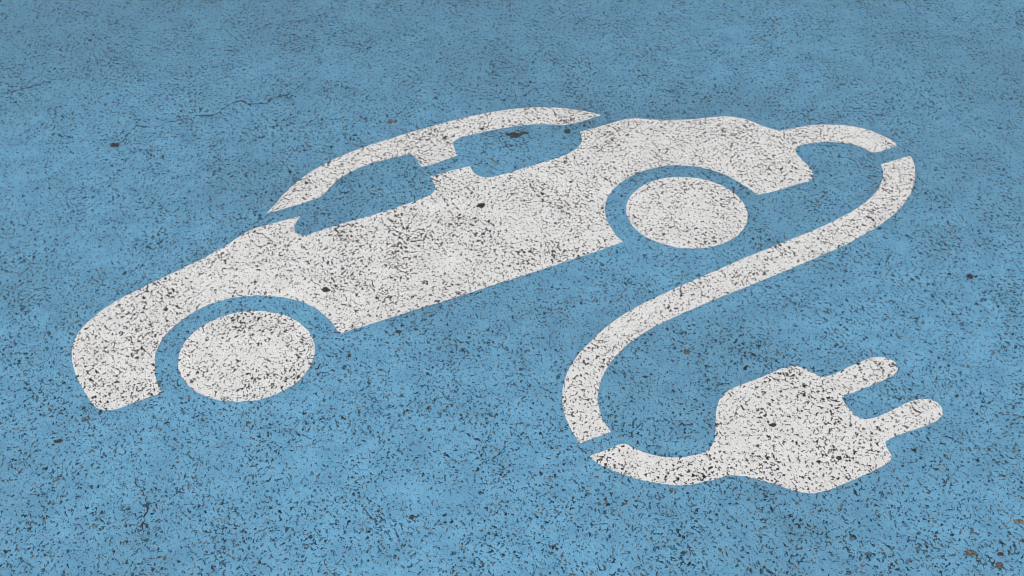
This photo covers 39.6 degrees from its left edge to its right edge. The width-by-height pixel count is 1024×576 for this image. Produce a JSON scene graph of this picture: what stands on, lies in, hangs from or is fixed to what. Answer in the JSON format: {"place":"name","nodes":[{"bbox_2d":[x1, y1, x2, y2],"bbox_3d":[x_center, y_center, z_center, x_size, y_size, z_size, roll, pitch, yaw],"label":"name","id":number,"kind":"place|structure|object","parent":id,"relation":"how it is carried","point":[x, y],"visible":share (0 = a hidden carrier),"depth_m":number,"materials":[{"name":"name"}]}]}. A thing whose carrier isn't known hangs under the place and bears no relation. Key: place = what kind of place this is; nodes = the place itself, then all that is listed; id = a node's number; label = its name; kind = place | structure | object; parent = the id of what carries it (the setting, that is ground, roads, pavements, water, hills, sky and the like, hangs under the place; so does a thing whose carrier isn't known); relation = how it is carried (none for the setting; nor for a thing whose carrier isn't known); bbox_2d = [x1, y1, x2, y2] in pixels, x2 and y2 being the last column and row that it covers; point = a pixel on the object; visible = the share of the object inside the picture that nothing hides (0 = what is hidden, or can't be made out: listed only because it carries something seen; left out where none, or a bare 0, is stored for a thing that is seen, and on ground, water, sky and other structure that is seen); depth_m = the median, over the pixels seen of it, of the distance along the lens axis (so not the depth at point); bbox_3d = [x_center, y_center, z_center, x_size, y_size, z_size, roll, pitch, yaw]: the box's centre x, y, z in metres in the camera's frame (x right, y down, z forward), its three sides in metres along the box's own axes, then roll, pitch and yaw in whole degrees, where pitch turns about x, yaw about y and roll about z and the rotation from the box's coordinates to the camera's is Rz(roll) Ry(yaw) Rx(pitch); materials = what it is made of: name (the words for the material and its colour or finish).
{"place":"outdoors","nodes":[
{"label":"outdoors","id":0,"kind":"place"},
{"bbox_2d":[0,0,1023,575],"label":"pavement","id":1,"kind":"structure","parent":0,"point":[442,422],"depth_m":2.66,"materials":[{"name":"blue asphalt"}]},
{"bbox_2d":[110,143,118,146],"bbox_3d":[-0.855,-0.308,3.056,0.019,0.002,0.017,-6,40,-8],"label":"stone chip","id":2,"kind":"object","parent":1,"relation":"on","point":[114,145],"visible":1,"depth_m":3.06,"materials":[{"name":"grey stone"}]},
{"bbox_2d":[134,474,148,534],"bbox_3d":[-0.588,0.343,2.261,0.017,0.001,0.136,-11,41,-14],"label":"crack","id":3,"kind":"object","parent":1,"relation":"on","point":[147,507],"visible":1,"depth_m":2.26,"materials":[{"name":"black asphalt"}]},
{"bbox_2d":[117,77,315,143],"bbox_3d":[-0.649,-0.398,3.167,0.498,0.001,0.056,-19,43,-22],"label":"crack","id":4,"kind":"object","parent":1,"relation":"on","point":[269,100],"visible":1,"depth_m":3.18,"materials":[{"name":"black asphalt"}]},
{"bbox_2d":[72,107,896,409],"bbox_3d":[-0.041,-0.168,2.889,1.756,0.002,0.647,-18,43,-21],"label":"car marking","id":5,"kind":"object","parent":1,"relation":"on","point":[447,239],"visible":1,"depth_m":2.80,"materials":[{"name":"white paint"}]},
{"bbox_2d":[321,287,330,291],"bbox_3d":[-0.352,0.003,2.676,0.015,0.002,0.017,-27,47,-29],"label":"stone chip","id":6,"kind":"object","parent":5,"relation":"on","point":[324,289],"visible":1,"depth_m":2.68,"materials":[{"name":"black stone"}]},
{"bbox_2d":[476,203,484,207],"bbox_3d":[-0.063,-0.168,2.886,0.017,0.002,0.017,20,43,22],"label":"stone chip","id":7,"kind":"object","parent":5,"relation":"on","point":[481,205],"visible":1,"depth_m":2.88,"materials":[{"name":"black stone"}]},
{"bbox_2d":[505,132,522,137],"bbox_3d":[0.004,-0.334,3.091,0.038,0.002,0.022,13,41,16],"label":"stone chip","id":8,"kind":"object","parent":1,"relation":"on","point":[513,134],"visible":1,"depth_m":3.09,"materials":[{"name":"grey stone"}]},
{"bbox_2d":[562,155,942,492],"bbox_3d":[0.590,0.073,2.598,1.127,0.002,0.553,-28,47,-30],"label":"cable marking","id":9,"kind":"object","parent":1,"relation":"on","point":[810,436],"visible":1,"depth_m":2.43,"materials":[{"name":"white paint"}]},
{"bbox_2d":[965,549,976,555],"bbox_3d":[0.705,0.407,2.187,0.021,0.006,0.012,-11,41,-14],"label":"stone chip","id":10,"kind":"object","parent":1,"relation":"on","point":[970,552],"visible":1,"depth_m":2.19,"materials":[{"name":"stone"}]},
{"bbox_2d":[995,562,1002,568],"bbox_3d":[0.744,0.423,2.169,0.011,0.002,0.015,-20,43,-22],"label":"stone chip","id":11,"kind":"object","parent":1,"relation":"on","point":[998,565],"visible":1,"depth_m":2.17,"materials":[{"name":"brown stone"}]},
{"bbox_2d":[1013,519,1023,523],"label":"stone chip","id":12,"kind":"object","parent":1,"relation":"on","point":[1017,521],"visible":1,"depth_m":2.24,"materials":[{"name":"stone"}]}
]}

